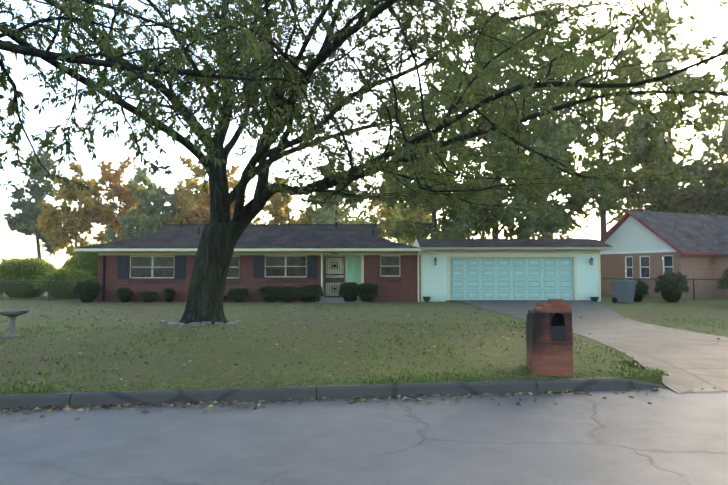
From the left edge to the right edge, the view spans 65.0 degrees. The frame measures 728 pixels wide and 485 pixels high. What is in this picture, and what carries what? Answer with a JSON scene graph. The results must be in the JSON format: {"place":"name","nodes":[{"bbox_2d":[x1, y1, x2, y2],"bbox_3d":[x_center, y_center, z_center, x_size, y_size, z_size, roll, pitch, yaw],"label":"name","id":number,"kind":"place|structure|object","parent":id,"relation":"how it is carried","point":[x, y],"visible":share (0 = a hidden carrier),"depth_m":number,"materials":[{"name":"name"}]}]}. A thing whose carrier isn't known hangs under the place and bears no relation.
{"place":"outdoors","nodes":[
{"label":"outdoors","id":0,"kind":"place"},
{"bbox_2d":[74,221,612,302],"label":"house","id":1,"kind":"structure","parent":0,"point":[423,270],"depth_m":28.78,"materials":[{"name":"brick"}]},
{"bbox_2d":[0,389,727,484],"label":"road","id":2,"kind":"structure","parent":0,"point":[438,443],"depth_m":5.61,"materials":[{"name":"grey asphalt"}]},
{"bbox_2d":[0,0,337,192],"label":"tree","id":3,"kind":"object","parent":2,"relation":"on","point":[65,56],"visible":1,"depth_m":8.44,"materials":[{"name":"green plant"}]},
{"bbox_2d":[0,377,667,409],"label":"kerb","id":4,"kind":"structure","parent":2,"relation":"on","point":[107,398],"depth_m":7.51,"materials":[{"name":"concrete"}]},
{"bbox_2d":[0,302,727,435],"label":"fallen leaves","id":5,"kind":"object","parent":2,"relation":"on","point":[72,407],"visible":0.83,"depth_m":8.31,"materials":[{"name":"brown plant"}]},
{"bbox_2d":[0,277,727,404],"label":"lawn","id":6,"kind":"structure","parent":0,"point":[691,307],"depth_m":12.26,"materials":[{"name":"green plant"}]},
{"bbox_2d":[0,309,28,338],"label":"birdbath","id":7,"kind":"object","parent":6,"relation":"on","point":[12,314],"visible":1,"depth_m":13.08,"materials":[{"name":"concrete"}]},
{"bbox_2d":[0,257,54,297],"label":"bush","id":8,"kind":"object","parent":6,"relation":"on","point":[11,268],"visible":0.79,"depth_m":32.07,"materials":[{"name":"green plant"}]},
{"bbox_2d":[3,131,74,259],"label":"tree","id":9,"kind":"object","parent":6,"relation":"on","point":[38,194],"visible":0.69,"depth_m":76.16,"materials":[{"name":"green plant"}]},
{"bbox_2d":[0,280,97,300],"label":"fence","id":10,"kind":"object","parent":6,"relation":"on","point":[48,296],"visible":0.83,"depth_m":29.50,"materials":[{"name":"metal"}]},
{"bbox_2d":[31,267,93,298],"bbox_3d":[-16.437,2.292,31.779,3.629,1.925,2.729,0,-3,1],"label":"bush","id":11,"kind":"object","parent":6,"relation":"on","point":[62,289],"visible":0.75,"depth_m":31.10,"materials":[{"name":"green plant"}]},
{"bbox_2d":[34,160,116,256],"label":"tree","id":12,"kind":"object","parent":6,"relation":"on","point":[68,219],"visible":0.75,"depth_m":71.79,"materials":[{"name":"orange plant"}]},
{"bbox_2d":[61,241,107,276],"bbox_3d":[-17.055,1.710,37.065,4.742,3.659,3.663,0,-3,1],"label":"bush","id":13,"kind":"object","parent":6,"relation":"on","point":[89,259],"visible":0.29,"depth_m":35.97,"materials":[{"name":"green plant"}]},
{"bbox_2d":[73,279,101,302],"bbox_3d":[-13.509,2.397,27.933,1.413,1.258,1.255,0,-3,1],"label":"shrub","id":14,"kind":"object","parent":6,"relation":"on","point":[85,295],"visible":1,"depth_m":27.64,"materials":[{"name":"green plant"}]},
{"bbox_2d":[78,276,97,299],"bbox_3d":[-14.583,2.476,30.829,1.942,1.402,1.578,0,-3,1],"label":"bush","id":15,"kind":"object","parent":6,"relation":"on","point":[93,278],"visible":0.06,"depth_m":30.66,"materials":[{"name":"green plant"}]},
{"bbox_2d":[81,156,154,242],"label":"tree","id":16,"kind":"object","parent":6,"relation":"on","point":[118,194],"visible":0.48,"depth_m":75.17,"materials":[{"name":"orange plant"}]},
{"bbox_2d":[114,287,133,301],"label":"shrub","id":17,"kind":"object","parent":6,"relation":"on","point":[125,291],"visible":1,"depth_m":28.03,"materials":[{"name":"green plant"}]},
{"bbox_2d":[102,165,189,242],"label":"tree","id":18,"kind":"object","parent":6,"relation":"on","point":[158,217],"visible":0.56,"depth_m":69.34,"materials":[{"name":"green plant"}]},
{"bbox_2d":[136,291,159,301],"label":"shrub","id":19,"kind":"object","parent":6,"relation":"on","point":[152,296],"visible":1,"depth_m":28.01,"materials":[{"name":"green plant"}]},
{"bbox_2d":[161,288,176,301],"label":"shrub","id":20,"kind":"object","parent":6,"relation":"on","point":[168,295],"visible":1,"depth_m":28.10,"materials":[{"name":"green plant"}]},
{"bbox_2d":[161,154,209,225],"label":"tree","id":21,"kind":"object","parent":6,"relation":"on","point":[192,199],"visible":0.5,"depth_m":72.25,"materials":[{"name":"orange plant"}]},
{"bbox_2d":[160,320,240,326],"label":"tree ring stones","id":22,"kind":"object","parent":6,"relation":"on","point":[199,324],"visible":0.65,"depth_m":16.00,"materials":[{"name":"grey stone"}]},
{"bbox_2d":[185,163,255,223],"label":"tree","id":23,"kind":"object","parent":6,"relation":"on","point":[199,217],"depth_m":68.72,"materials":[{"name":"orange plant"}]},
{"bbox_2d":[227,287,248,301],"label":"shrub","id":24,"kind":"object","parent":6,"relation":"on","point":[237,295],"visible":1,"depth_m":27.91,"materials":[{"name":"green plant"}]},
{"bbox_2d":[257,284,280,301],"bbox_3d":[-4.599,2.517,28.076,1.391,0.942,1.016,0,-3,1],"label":"shrub","id":25,"kind":"object","parent":6,"relation":"on","point":[271,290],"visible":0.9,"depth_m":27.82,"materials":[{"name":"green plant"}]},
{"bbox_2d":[252,176,315,223],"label":"tree","id":26,"kind":"object","parent":6,"relation":"on","point":[303,218],"visible":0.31,"depth_m":73.86,"materials":[{"name":"orange plant"}]},
{"bbox_2d":[276,285,298,301],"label":"shrub","id":27,"kind":"object","parent":6,"relation":"on","point":[290,291],"visible":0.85,"depth_m":27.81,"materials":[{"name":"green plant"}]},
{"bbox_2d":[296,284,316,301],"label":"shrub","id":28,"kind":"object","parent":6,"relation":"on","point":[303,292],"visible":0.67,"depth_m":27.79,"materials":[{"name":"green plant"}]},
{"bbox_2d":[309,284,323,302],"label":"shrub","id":29,"kind":"object","parent":6,"relation":"on","point":[317,289],"visible":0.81,"depth_m":27.77,"materials":[{"name":"green plant"}]},
{"bbox_2d":[305,170,380,225],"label":"tree","id":30,"kind":"object","parent":6,"relation":"on","point":[320,217],"visible":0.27,"depth_m":71.22,"materials":[{"name":"green plant"}]},
{"bbox_2d":[338,282,360,301],"bbox_3d":[-0.694,2.448,27.918,1.192,1.106,1.025,0,-3,1],"label":"shrub","id":31,"kind":"object","parent":6,"relation":"on","point":[348,292],"visible":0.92,"depth_m":27.67,"materials":[{"name":"green plant"}]},
{"bbox_2d":[0,0,727,324],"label":"oak tree","id":32,"kind":"object","parent":6,"relation":"on","point":[282,112],"visible":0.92,"depth_m":12.94,"materials":[{"name":"green plant"}]},
{"bbox_2d":[356,282,378,302],"bbox_3d":[0.133,2.447,27.966,1.231,1.050,1.011,0,-3,1],"label":"shrub","id":33,"kind":"object","parent":6,"relation":"on","point":[366,293],"visible":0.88,"depth_m":27.71,"materials":[{"name":"green plant"}]},
{"bbox_2d":[360,172,442,245],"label":"tree","id":34,"kind":"object","parent":6,"relation":"on","point":[379,211],"visible":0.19,"depth_m":72.48,"materials":[{"name":"green plant"}]},
{"bbox_2d":[340,47,510,245],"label":"tree","id":35,"kind":"object","parent":6,"relation":"on","point":[406,225],"visible":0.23,"depth_m":46.00,"materials":[{"name":"green plant"}]},
{"bbox_2d":[423,296,430,301],"bbox_3d":[3.104,2.796,28.193,0.430,0.250,0.419,0,-3,1],"label":"planter","id":36,"kind":"object","parent":6,"relation":"on","point":[426,298],"visible":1,"depth_m":28.07,"materials":[{"name":"ceramic"}]},
{"bbox_2d":[366,0,635,238],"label":"tree","id":37,"kind":"object","parent":6,"relation":"on","point":[525,228],"visible":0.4,"depth_m":38.95,"materials":[{"name":"green plant"}]},
{"bbox_2d":[438,0,630,238],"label":"tree","id":38,"kind":"object","parent":6,"relation":"on","point":[573,208],"visible":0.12,"depth_m":44.15,"materials":[{"name":"green plant"}]},
{"bbox_2d":[526,299,573,376],"bbox_3d":[2.844,1.427,8.775,0.582,1.128,1.034,0,-3,10],"label":"mailbox","id":39,"kind":"object","parent":6,"relation":"on","point":[548,348],"visible":1,"depth_m":8.37,"materials":[{"name":"brick"}]},
{"bbox_2d":[611,280,637,302],"bbox_3d":[12.480,2.361,27.436,0.760,1.085,0.967,2,-3,-31],"label":"trash cart","id":40,"kind":"object","parent":6,"relation":"on","point":[623,290],"visible":1,"depth_m":27.19,"materials":[{"name":"grey plastic"}]},
{"bbox_2d":[528,12,727,238],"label":"tree","id":41,"kind":"object","parent":6,"relation":"on","point":[639,205],"visible":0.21,"depth_m":49.74,"materials":[{"name":"green plant"}]},
{"bbox_2d":[555,0,727,268],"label":"tree","id":42,"kind":"object","parent":6,"relation":"on","point":[625,129],"visible":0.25,"depth_m":48.65,"materials":[{"name":"green plant"}]},
{"bbox_2d":[634,279,648,301],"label":"shrub","id":43,"kind":"object","parent":6,"relation":"on","point":[641,289],"visible":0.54,"depth_m":28.58,"materials":[{"name":"green plant"}]},
{"bbox_2d":[601,278,694,299],"bbox_3d":[14.657,2.530,31.478,6.151,1.190,0.070,-2,-3,30],"label":"fence","id":44,"kind":"object","parent":6,"relation":"on","point":[645,283],"visible":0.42,"depth_m":31.05,"materials":[{"name":"metal"}]},
{"bbox_2d":[600,210,727,297],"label":"neighbour house","id":45,"kind":"structure","parent":6,"relation":"on","point":[654,242],"depth_m":34.68,"materials":[{"name":"brick"}]},
{"bbox_2d":[653,271,689,301],"bbox_3d":[15.156,2.205,28.083,1.593,1.628,1.549,1,-3,-24],"label":"shrub","id":46,"kind":"object","parent":6,"relation":"on","point":[669,283],"visible":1,"depth_m":27.76,"materials":[{"name":"green plant"}]},
{"bbox_2d":[632,0,727,215],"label":"tree","id":47,"kind":"object","parent":6,"relation":"on","point":[655,195],"visible":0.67,"depth_m":46.51,"materials":[{"name":"green plant"}]},
{"bbox_2d":[693,279,727,299],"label":"fence","id":48,"kind":"object","parent":6,"relation":"on","point":[709,290],"visible":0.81,"depth_m":29.69,"materials":[{"name":"metal"}]},
{"bbox_2d":[716,268,727,289],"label":"shrub","id":49,"kind":"object","parent":6,"relation":"on","point":[722,282],"visible":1,"depth_m":24.72,"materials":[{"name":"green plant"}]},
{"bbox_2d":[450,300,727,392],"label":"driveway","id":50,"kind":"structure","parent":0,"point":[680,358],"depth_m":12.19,"materials":[{"name":"concrete"}]},
{"bbox_2d":[590,297,598,301],"bbox_3d":[11.302,2.788,28.014,0.430,0.250,0.419,0,-3,1],"label":"planter","id":51,"kind":"object","parent":50,"relation":"on","point":[595,298],"visible":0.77,"depth_m":27.88,"materials":[{"name":"ceramic"}]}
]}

